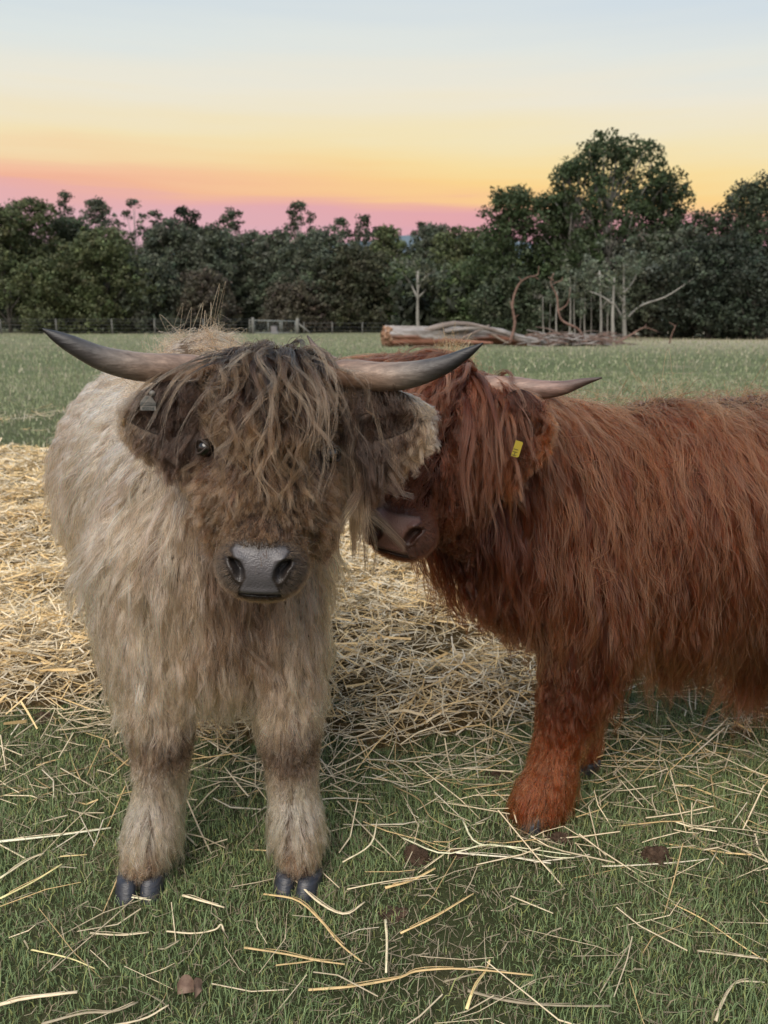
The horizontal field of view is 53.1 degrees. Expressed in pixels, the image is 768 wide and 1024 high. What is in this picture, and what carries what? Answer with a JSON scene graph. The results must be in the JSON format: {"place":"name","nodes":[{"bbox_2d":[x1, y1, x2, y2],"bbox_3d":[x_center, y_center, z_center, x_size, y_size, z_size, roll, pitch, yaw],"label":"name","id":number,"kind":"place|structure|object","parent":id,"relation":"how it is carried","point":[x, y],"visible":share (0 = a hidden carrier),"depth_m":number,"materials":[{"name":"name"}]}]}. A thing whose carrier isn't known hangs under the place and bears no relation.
{"place":"outdoors","nodes":[
{"label":"outdoors","id":0,"kind":"place"},
{"bbox_2d":[173,235,562,258],"bbox_3d":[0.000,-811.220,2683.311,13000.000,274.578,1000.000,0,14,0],"label":"hills","id":1,"kind":"structure","parent":0,"point":[406,238],"depth_m":2445.33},
{"bbox_2d":[0,325,767,1023],"bbox_3d":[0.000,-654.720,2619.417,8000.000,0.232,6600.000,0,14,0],"label":"ground","id":2,"kind":"structure","parent":0,"point":[444,897],"depth_m":1.71,"materials":[{"name":"plant"}]},
{"bbox_2d":[0,201,40,332],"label":"bushy tree","id":3,"kind":"object","parent":2,"relation":"on","point":[7,223],"visible":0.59,"depth_m":72.52,"materials":[{"name":"green plant"}]},
{"bbox_2d":[0,853,43,878],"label":"straw stalk","id":4,"kind":"object","parent":2,"relation":"on","point":[17,865],"visible":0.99,"depth_m":1.78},
{"bbox_2d":[0,864,61,898],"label":"straw stalk","id":5,"kind":"object","parent":2,"relation":"on","point":[12,891],"visible":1,"depth_m":1.73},
{"bbox_2d":[0,196,73,319],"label":"bushy tree","id":6,"kind":"object","parent":2,"relation":"on","point":[38,217],"visible":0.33,"depth_m":74.50,"materials":[{"name":"green plant"}]},
{"bbox_2d":[0,990,77,1005],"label":"straw stalk","id":7,"kind":"object","parent":2,"relation":"on","point":[23,997],"visible":1,"depth_m":1.43,"materials":[{"name":"plant"}]},
{"bbox_2d":[32,711,57,722],"bbox_3d":[-1.080,0.651,2.444,0.097,0.027,0.060,0,14,0],"label":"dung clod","id":8,"kind":"object","parent":2,"relation":"on","point":[48,715],"visible":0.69,"depth_m":2.44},
{"bbox_2d":[3,252,89,332],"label":"bushy tree","id":9,"kind":"object","parent":2,"relation":"on","point":[41,278],"visible":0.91,"depth_m":69.89,"materials":[{"name":"green plant"}]},
{"bbox_2d":[0,827,110,842],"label":"straw stalk","id":10,"kind":"object","parent":2,"relation":"on","point":[29,837],"visible":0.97,"depth_m":1.89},
{"bbox_2d":[31,949,94,968],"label":"straw stalk","id":11,"kind":"object","parent":2,"relation":"on","point":[60,956],"visible":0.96,"depth_m":1.53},
{"bbox_2d":[54,190,77,220],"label":"gum tree","id":12,"kind":"object","parent":2,"relation":"on","point":[65,196],"visible":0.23,"depth_m":88.70,"materials":[{"name":"green plant"}]},
{"bbox_2d":[42,214,108,331],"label":"bushy tree","id":13,"kind":"object","parent":2,"relation":"on","point":[68,228],"visible":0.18,"depth_m":77.87,"materials":[{"name":"green plant"}]},
{"bbox_2d":[41,1001,137,1023],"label":"straw stalk","id":14,"kind":"object","parent":2,"relation":"on","point":[80,1013],"visible":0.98,"depth_m":1.40,"materials":[{"name":"plant"}]},
{"bbox_2d":[77,195,123,285],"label":"bushy tree","id":15,"kind":"object","parent":2,"relation":"on","point":[101,208],"visible":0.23,"depth_m":82.05,"materials":[{"name":"green plant"}]},
{"bbox_2d":[49,223,166,333],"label":"bushy tree","id":16,"kind":"object","parent":2,"relation":"on","point":[86,252],"visible":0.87,"depth_m":70.69,"materials":[{"name":"green plant"}]},
{"bbox_2d":[90,931,148,935],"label":"straw stalk","id":17,"kind":"object","parent":2,"relation":"on","point":[125,934],"visible":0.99,"depth_m":1.59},
{"bbox_2d":[0,319,250,333],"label":"wire fence","id":18,"kind":"object","parent":2,"relation":"on","point":[154,321],"visible":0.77,"depth_m":68.01,"materials":[{"name":"grey"}]},
{"bbox_2d":[113,198,149,259],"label":"gum tree","id":19,"kind":"object","parent":2,"relation":"on","point":[133,202],"visible":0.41,"depth_m":87.36,"materials":[{"name":"green plant"}]},
{"bbox_2d":[117,1004,168,1023],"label":"straw stalk","id":20,"kind":"object","parent":2,"relation":"on","point":[146,1017],"visible":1,"depth_m":1.40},
{"bbox_2d":[113,253,191,333],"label":"bushy tree","id":21,"kind":"object","parent":2,"relation":"on","point":[165,312],"visible":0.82,"depth_m":72.40,"materials":[{"name":"green plant"}]},
{"bbox_2d":[142,209,170,268],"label":"gum tree","id":22,"kind":"object","parent":2,"relation":"on","point":[153,213],"visible":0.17,"depth_m":88.97,"materials":[{"name":"green plant"}]},
{"bbox_2d":[129,217,203,332],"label":"bushy tree","id":23,"kind":"object","parent":2,"relation":"on","point":[161,237],"visible":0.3,"depth_m":78.20,"materials":[{"name":"green plant"}]},
{"bbox_2d":[163,205,201,260],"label":"bushy tree","id":24,"kind":"object","parent":2,"relation":"on","point":[182,212],"visible":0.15,"depth_m":87.87,"materials":[{"name":"green plant"}]},
{"bbox_2d":[177,974,193,994],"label":"dead leaf","id":25,"kind":"object","parent":2,"relation":"on","point":[185,983],"visible":1,"depth_m":1.46,"materials":[{"name":"plant"}]},
{"bbox_2d":[166,924,224,933],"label":"straw stalk","id":26,"kind":"object","parent":2,"relation":"on","point":[219,925],"visible":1,"depth_m":1.59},
{"bbox_2d":[194,977,202,997],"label":"dead leaf","id":27,"kind":"object","parent":2,"relation":"on","point":[198,988],"visible":1,"depth_m":1.45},
{"bbox_2d":[182,894,224,907],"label":"straw stalk","id":28,"kind":"object","parent":2,"relation":"on","point":[200,900],"visible":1,"depth_m":1.67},
{"bbox_2d":[174,266,243,332],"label":"bushy tree","id":29,"kind":"object","parent":2,"relation":"on","point":[204,283],"visible":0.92,"depth_m":72.99,"materials":[{"name":"green plant"}]},
{"bbox_2d":[175,222,255,332],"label":"bushy tree","id":30,"kind":"object","parent":2,"relation":"on","point":[210,240],"visible":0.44,"depth_m":77.57,"materials":[{"name":"green plant"}]},
{"bbox_2d":[215,207,248,330],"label":"gum tree","id":31,"kind":"object","parent":2,"relation":"on","point":[231,214],"visible":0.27,"depth_m":86.26,"materials":[{"name":"green plant"}]},
{"bbox_2d":[251,317,254,333],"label":"gate post","id":32,"kind":"object","parent":2,"relation":"on","point":[252,322],"visible":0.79,"depth_m":67.92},
{"bbox_2d":[254,320,295,332],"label":"field gate","id":33,"kind":"structure","parent":32,"relation":"attached to","point":[274,332],"depth_m":68.05,"materials":[{"name":"grey"}]},
{"bbox_2d":[231,229,287,331],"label":"bushy tree","id":34,"kind":"object","parent":2,"relation":"on","point":[246,239],"visible":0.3,"depth_m":79.63,"materials":[{"name":"green plant"}]},
{"bbox_2d":[36,281,483,906],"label":"highland cow","id":35,"kind":"object","parent":2,"relation":"on","point":[206,489],"visible":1,"depth_m":1.63},
{"bbox_2d":[240,227,302,324],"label":"bushy tree","id":36,"kind":"object","parent":2,"relation":"on","point":[271,244],"visible":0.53,"depth_m":77.77,"materials":[{"name":"green plant"}]},
{"bbox_2d":[244,947,344,964],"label":"straw stalk","id":37,"kind":"object","parent":2,"relation":"on","point":[293,955],"visible":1,"depth_m":1.53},
{"bbox_2d":[258,278,334,332],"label":"bushy tree","id":38,"kind":"object","parent":2,"relation":"on","point":[295,294],"visible":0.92,"depth_m":73.12,"materials":[{"name":"green plant"}]},
{"bbox_2d":[281,199,319,270],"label":"gum tree","id":39,"kind":"object","parent":2,"relation":"on","point":[298,204],"visible":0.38,"depth_m":86.17,"materials":[{"name":"green plant"}]},
{"bbox_2d":[263,893,362,961],"bbox_3d":[-0.143,0.861,1.620,0.285,0.012,0.041,11,18,37],"label":"straw stalk","id":40,"kind":"object","parent":2,"relation":"on","point":[315,914],"visible":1,"depth_m":1.63,"materials":[{"name":"plant"}]},
{"bbox_2d":[269,225,370,332],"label":"bushy tree","id":41,"kind":"object","parent":2,"relation":"on","point":[319,243],"visible":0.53,"depth_m":74.61,"materials":[{"name":"green plant"}]},
{"bbox_2d":[296,880,364,914],"bbox_3d":[-0.130,0.848,1.684,0.171,0.008,0.055,6,15,21],"label":"straw stalk","id":42,"kind":"object","parent":2,"relation":"on","point":[327,906],"visible":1,"depth_m":1.66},
{"bbox_2d":[327,216,357,329],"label":"gum tree","id":43,"kind":"object","parent":2,"relation":"on","point":[340,221],"visible":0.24,"depth_m":88.42,"materials":[{"name":"green plant"}]},
{"bbox_2d":[309,244,400,331],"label":"bushy tree","id":44,"kind":"object","parent":2,"relation":"on","point":[367,281],"visible":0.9,"depth_m":73.61,"materials":[{"name":"green plant"}]},
{"bbox_2d":[351,213,377,329],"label":"gum tree","id":45,"kind":"object","parent":2,"relation":"on","point":[367,234],"visible":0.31,"depth_m":88.32,"materials":[{"name":"green plant"}]},
{"bbox_2d":[0,263,757,336],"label":"undergrowth","id":46,"kind":"object","parent":2,"relation":"on","point":[406,308],"visible":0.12,"depth_m":61.41,"materials":[{"name":"green plant"}]},
{"bbox_2d":[0,402,767,1023],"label":"strewn straw","id":47,"kind":"object","parent":2,"relation":"on","point":[406,728],"visible":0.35,"depth_m":2.23,"materials":[{"name":"plant"}]},
{"bbox_2d":[0,437,767,750],"bbox_3d":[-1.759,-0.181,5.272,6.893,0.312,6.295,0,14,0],"label":"straw bed","id":48,"kind":"object","parent":2,"relation":"on","point":[31,463],"visible":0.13,"depth_m":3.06,"materials":[{"name":"plant"}]},
{"bbox_2d":[0,670,767,1023],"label":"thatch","id":49,"kind":"object","parent":2,"relation":"on","point":[418,976],"visible":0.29,"depth_m":1.67,"materials":[{"name":"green plant"}]},
{"bbox_2d":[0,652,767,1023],"bbox_3d":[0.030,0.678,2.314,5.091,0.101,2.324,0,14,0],"label":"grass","id":50,"kind":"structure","parent":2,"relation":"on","point":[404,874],"depth_m":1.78,"materials":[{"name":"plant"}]},
{"bbox_2d":[384,919,387,972],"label":"straw stalk","id":51,"kind":"object","parent":2,"relation":"on","point":[386,934],"visible":1,"depth_m":1.55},
{"bbox_2d":[11,223,760,329],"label":"deep wood","id":52,"kind":"object","parent":2,"relation":"on","point":[385,263],"depth_m":95.74,"materials":[{"name":"green plant"}]},
{"bbox_2d":[365,223,412,302],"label":"bushy tree","id":53,"kind":"object","parent":2,"relation":"on","point":[384,234],"visible":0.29,"depth_m":84.33,"materials":[{"name":"green plant"}]},
{"bbox_2d":[377,906,408,922],"bbox_3d":[0.016,0.870,1.662,0.080,0.012,0.049,0,14,0],"label":"dung clod","id":54,"kind":"object","parent":2,"relation":"on","point":[401,916],"visible":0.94,"depth_m":1.66,"materials":[{"name":"soil"}]},
{"bbox_2d":[372,254,431,326],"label":"bushy tree","id":55,"kind":"object","parent":2,"relation":"on","point":[394,280],"visible":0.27,"depth_m":75.45,"materials":[{"name":"green plant"}]},
{"bbox_2d":[385,867,435,888],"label":"straw stalk","id":56,"kind":"object","parent":2,"relation":"on","point":[405,882],"visible":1,"depth_m":1.73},
{"bbox_2d":[403,844,430,866],"bbox_3d":[0.079,0.814,1.832,0.061,0.045,0.053,-4,15,-16],"label":"dung clod","id":57,"kind":"object","parent":2,"relation":"on","point":[420,852],"visible":0.9,"depth_m":1.82,"materials":[{"name":"soil"}]},
{"bbox_2d":[381,250,458,325],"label":"pale gum tree","id":58,"kind":"object","parent":2,"relation":"on","point":[431,270],"visible":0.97,"depth_m":60.07,"materials":[{"name":"green plant"}]},
{"bbox_2d":[308,966,532,990],"bbox_3d":[0.072,0.896,1.485,0.435,0.011,0.036,-1,14,-5],"label":"straw stalk","id":59,"kind":"object","parent":2,"relation":"on","point":[376,982],"visible":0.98,"depth_m":1.49,"materials":[{"name":"plant"}]},
{"bbox_2d":[401,221,452,296],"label":"bushy tree","id":60,"kind":"object","parent":2,"relation":"on","point":[428,232],"visible":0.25,"depth_m":83.95,"materials":[{"name":"green plant"}]},
{"bbox_2d":[400,893,473,933],"bbox_3d":[0.118,0.856,1.640,0.205,0.013,0.012,-10,17,-35],"label":"straw stalk","id":61,"kind":"object","parent":2,"relation":"on","point":[441,912],"visible":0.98,"depth_m":1.63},
{"bbox_2d":[420,225,487,323],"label":"bushy tree","id":62,"kind":"object","parent":2,"relation":"on","point":[455,245],"visible":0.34,"depth_m":71.25,"materials":[{"name":"green plant"}]},
{"bbox_2d":[424,258,489,325],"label":"bushy tree","id":63,"kind":"object","parent":2,"relation":"on","point":[458,316],"visible":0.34,"depth_m":60.30,"materials":[{"name":"green plant"}]},
{"bbox_2d":[380,321,544,346],"bbox_3d":[3.994,-8.615,37.219,8.369,1.275,1.483,-1,14,-5],"label":"fallen log","id":64,"kind":"object","parent":2,"relation":"on","point":[426,335],"visible":0.84,"depth_m":36.77,"materials":[{"name":"brown wood"}]},
{"bbox_2d":[508,267,538,343],"bbox_3d":[6.606,-9.770,36.333,1.328,3.556,0.295,0,14,0],"label":"dead branch","id":65,"kind":"object","parent":64,"relation":"attached to","point":[514,317],"visible":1,"depth_m":36.33,"materials":[{"name":"brown wood"}]},
{"bbox_2d":[465,959,490,1009],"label":"straw stalk","id":66,"kind":"object","parent":2,"relation":"on","point":[467,1006],"visible":0.95,"depth_m":1.45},
{"bbox_2d":[402,837,573,857],"bbox_3d":[0.244,0.809,1.831,0.410,0.011,0.055,2,14,8],"label":"straw stalk","id":67,"kind":"object","parent":2,"relation":"on","point":[477,846],"visible":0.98,"depth_m":1.83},
{"bbox_2d":[479,768,512,780],"bbox_3d":[0.317,0.737,2.158,0.104,0.028,0.062,0,14,0],"label":"dung clod","id":68,"kind":"object","parent":2,"relation":"on","point":[498,774],"visible":0.59,"depth_m":2.15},
{"bbox_2d":[456,852,550,863],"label":"straw stalk","id":69,"kind":"object","parent":2,"relation":"on","point":[474,853],"visible":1,"depth_m":1.82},
{"bbox_2d":[461,183,557,331],"bbox_3d":[9.248,-18.497,57.198,7.460,11.108,7.104,-7,16,-26],"label":"bushy tree","id":70,"kind":"object","parent":2,"relation":"on","point":[516,204],"visible":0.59,"depth_m":55.47,"materials":[{"name":"green plant"}]},
{"bbox_2d":[464,265,554,336],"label":"bushy tree","id":71,"kind":"object","parent":2,"relation":"on","point":[529,319],"visible":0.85,"depth_m":54.98,"materials":[{"name":"green plant"}]},
{"bbox_2d":[462,820,571,854],"bbox_3d":[0.307,0.804,1.855,0.279,0.006,0.066,7,16,27],"label":"straw stalk","id":72,"kind":"object","parent":2,"relation":"on","point":[468,832],"visible":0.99,"depth_m":1.85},
{"bbox_2d":[504,281,562,337],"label":"pale gum tree","id":73,"kind":"object","parent":2,"relation":"on","point":[542,296],"visible":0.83,"depth_m":53.01,"materials":[{"name":"green plant"}]},
{"bbox_2d":[307,322,767,837],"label":"highland cow","id":74,"kind":"object","parent":2,"relation":"on","point":[597,551],"visible":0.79,"depth_m":1.79},
{"bbox_2d":[467,989,610,1006],"bbox_3d":[0.287,0.911,1.429,0.263,0.011,0.019,2,14,7],"label":"straw stalk","id":75,"kind":"object","parent":2,"relation":"on","point":[519,1001],"visible":1,"depth_m":1.43,"materials":[{"name":"plant"}]},
{"bbox_2d":[518,190,581,317],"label":"bushy tree","id":76,"kind":"object","parent":2,"relation":"on","point":[546,205],"visible":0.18,"depth_m":56.88,"materials":[{"name":"green plant"}]},
{"bbox_2d":[532,281,586,332],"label":"pale gum tree","id":77,"kind":"object","parent":2,"relation":"on","point":[546,313],"visible":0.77,"depth_m":53.21,"materials":[{"name":"green plant"}]},
{"bbox_2d":[543,279,576,330],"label":"pale gum tree","id":78,"kind":"object","parent":2,"relation":"on","point":[564,293],"visible":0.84,"depth_m":51.57,"materials":[{"name":"green plant"}]},
{"bbox_2d":[547,831,573,844],"bbox_3d":[0.436,0.800,1.891,0.074,0.025,0.043,0,14,0],"label":"dung clod","id":79,"kind":"object","parent":2,"relation":"on","point":[556,836],"visible":0.88,"depth_m":1.88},
{"bbox_2d":[545,288,590,329],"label":"pale gum tree","id":80,"kind":"object","parent":2,"relation":"on","point":[589,307],"visible":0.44,"depth_m":54.35,"materials":[{"name":"green plant"}]},
{"bbox_2d":[550,261,589,332],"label":"pale gum tree","id":81,"kind":"object","parent":2,"relation":"on","point":[556,274],"visible":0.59,"depth_m":52.35,"materials":[{"name":"green plant"}]},
{"bbox_2d":[503,327,637,346],"bbox_3d":[9.357,-8.680,37.957,7.300,0.937,4.011,0,14,0],"label":"brush pile","id":82,"kind":"object","parent":2,"relation":"on","point":[562,339],"visible":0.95,"depth_m":37.05,"materials":[{"name":"brown wood"}]},
{"bbox_2d":[549,273,583,338],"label":"dead branch","id":83,"kind":"object","parent":82,"relation":"on","point":[569,324],"visible":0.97,"depth_m":37.69,"materials":[{"name":"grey wood"}]},
{"bbox_2d":[530,157,615,331],"bbox_3d":[14.017,-19.302,56.872,6.825,12.783,5.956,0,14,0],"label":"gum tree","id":84,"kind":"object","parent":2,"relation":"on","point":[578,174],"visible":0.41,"depth_m":55.54,"materials":[{"name":"green plant"}]},
{"bbox_2d":[522,223,630,332],"bbox_3d":[15.412,-17.686,59.323,10.192,8.454,9.085,0,14,0],"label":"bushy tree","id":85,"kind":"object","parent":2,"relation":"on","point":[566,301],"visible":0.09,"depth_m":56.75,"materials":[{"name":"green plant"}]},
{"bbox_2d":[560,259,595,333],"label":"pale gum tree","id":86,"kind":"object","parent":2,"relation":"on","point":[574,278],"visible":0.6,"depth_m":52.81,"materials":[{"name":"green plant"}]},
{"bbox_2d":[561,271,604,333],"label":"pale gum tree","id":87,"kind":"object","parent":2,"relation":"on","point":[591,301],"visible":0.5,"depth_m":54.27,"materials":[{"name":"green plant"}]},
{"bbox_2d":[565,264,604,334],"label":"pale gum tree","id":88,"kind":"object","parent":2,"relation":"on","point":[591,279],"visible":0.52,"depth_m":52.62,"materials":[{"name":"green plant"}]},
{"bbox_2d":[526,127,688,333],"bbox_3d":[16.151,-19.865,55.978,11.966,14.278,10.794,0,14,0],"label":"gum tree","id":89,"kind":"object","parent":2,"relation":"on","point":[615,152],"visible":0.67,"depth_m":53.22,"materials":[{"name":"green plant"}]},
{"bbox_2d":[577,252,642,332],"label":"pale gum tree","id":90,"kind":"object","parent":2,"relation":"on","point":[622,293],"visible":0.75,"depth_m":46.92,"materials":[{"name":"green plant"}]},
{"bbox_2d":[586,262,633,333],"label":"pale gum tree","id":91,"kind":"object","parent":2,"relation":"on","point":[617,267],"visible":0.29,"depth_m":53.05,"materials":[{"name":"green plant"}]},
{"bbox_2d":[564,252,661,339],"bbox_3d":[13.431,-12.720,45.886,5.000,5.162,3.720,0,14,0],"label":"pale gum tree","id":92,"kind":"object","parent":2,"relation":"on","point":[611,278],"visible":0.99,"depth_m":45.49,"materials":[{"name":"green plant"}]},
{"bbox_2d":[559,235,729,339],"bbox_3d":[16.464,-14.057,48.550,11.054,6.463,3.932,-1,14,-5],"label":"pale gum tree","id":93,"kind":"object","parent":2,"relation":"on","point":[640,257],"visible":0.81,"depth_m":48.01,"materials":[{"name":"green plant"}]},
{"bbox_2d":[592,223,706,337],"bbox_3d":[18.919,-15.902,53.446,8.190,7.749,7.881,0,14,0],"label":"bushy tree","id":94,"kind":"object","parent":2,"relation":"on","point":[655,255],"visible":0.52,"depth_m":52.28,"materials":[{"name":"green plant"}]},
{"bbox_2d":[602,858,708,866],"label":"straw stalk","id":95,"kind":"object","parent":2,"relation":"on","point":[649,864],"visible":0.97,"depth_m":1.79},
{"bbox_2d":[618,171,695,312],"bbox_3d":[19.669,-18.570,56.085,6.866,11.622,7.061,7,16,25],"label":"gum tree","id":96,"kind":"object","parent":2,"relation":"on","point":[678,209],"visible":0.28,"depth_m":54.23,"materials":[{"name":"green plant"}]},
{"bbox_2d":[641,845,672,870],"bbox_3d":[0.644,0.809,1.809,0.080,0.048,0.065,0,14,0],"label":"dung clod","id":97,"kind":"object","parent":2,"relation":"on","point":[658,854],"visible":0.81,"depth_m":1.80,"materials":[{"name":"soil"}]},
{"bbox_2d":[673,204,729,323],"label":"bushy tree","id":98,"kind":"object","parent":2,"relation":"on","point":[709,222],"visible":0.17,"depth_m":54.00,"materials":[{"name":"green plant"}]},
{"bbox_2d":[650,226,767,337],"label":"bushy tree","id":99,"kind":"object","parent":2,"relation":"on","point":[712,253],"visible":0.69,"depth_m":48.61,"materials":[{"name":"green plant"}]},
{"bbox_2d":[671,903,767,961],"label":"straw stalk","id":100,"kind":"object","parent":2,"relation":"on","point":[716,928],"visible":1,"depth_m":1.59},
{"bbox_2d":[697,949,766,959],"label":"straw stalk","id":101,"kind":"object","parent":2,"relation":"on","point":[739,955],"visible":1,"depth_m":1.53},
{"bbox_2d":[697,251,767,338],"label":"bushy tree","id":102,"kind":"object","parent":2,"relation":"on","point":[755,281],"visible":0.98,"depth_m":46.39,"materials":[{"name":"green plant"}]},
{"bbox_2d":[706,178,765,306],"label":"gum tree","id":103,"kind":"object","parent":2,"relation":"on","point":[731,207],"visible":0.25,"depth_m":52.11,"materials":[{"name":"green plant"}]},
{"bbox_2d":[707,169,767,336],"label":"bushy tree","id":104,"kind":"object","parent":2,"relation":"on","point":[760,208],"visible":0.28,"depth_m":50.14,"materials":[{"name":"green plant"}]},
{"bbox_2d":[714,978,764,1021],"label":"straw stalk","id":105,"kind":"object","parent":2,"relation":"on","point":[723,999],"visible":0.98,"depth_m":1.44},
{"bbox_2d":[0,333,767,377],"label":"grass","id":106,"kind":"structure","parent":0,"point":[13,369],"depth_m":30.77,"materials":[{"name":"plant"}]},
{"bbox_2d":[0,371,767,451],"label":"grass","id":107,"kind":"structure","parent":0,"point":[530,376],"depth_m":14.07,"materials":[{"name":"plant"}]},
{"bbox_2d":[0,332,767,402],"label":"dry grass","id":108,"kind":"structure","parent":0,"point":[353,347],"depth_m":29.70,"materials":[{"name":"plant"}]},
{"bbox_2d":[0,0,767,249],"label":"sky","id":109,"kind":"structure","parent":0,"point":[400,113],"materials":[{"name":"orange"}]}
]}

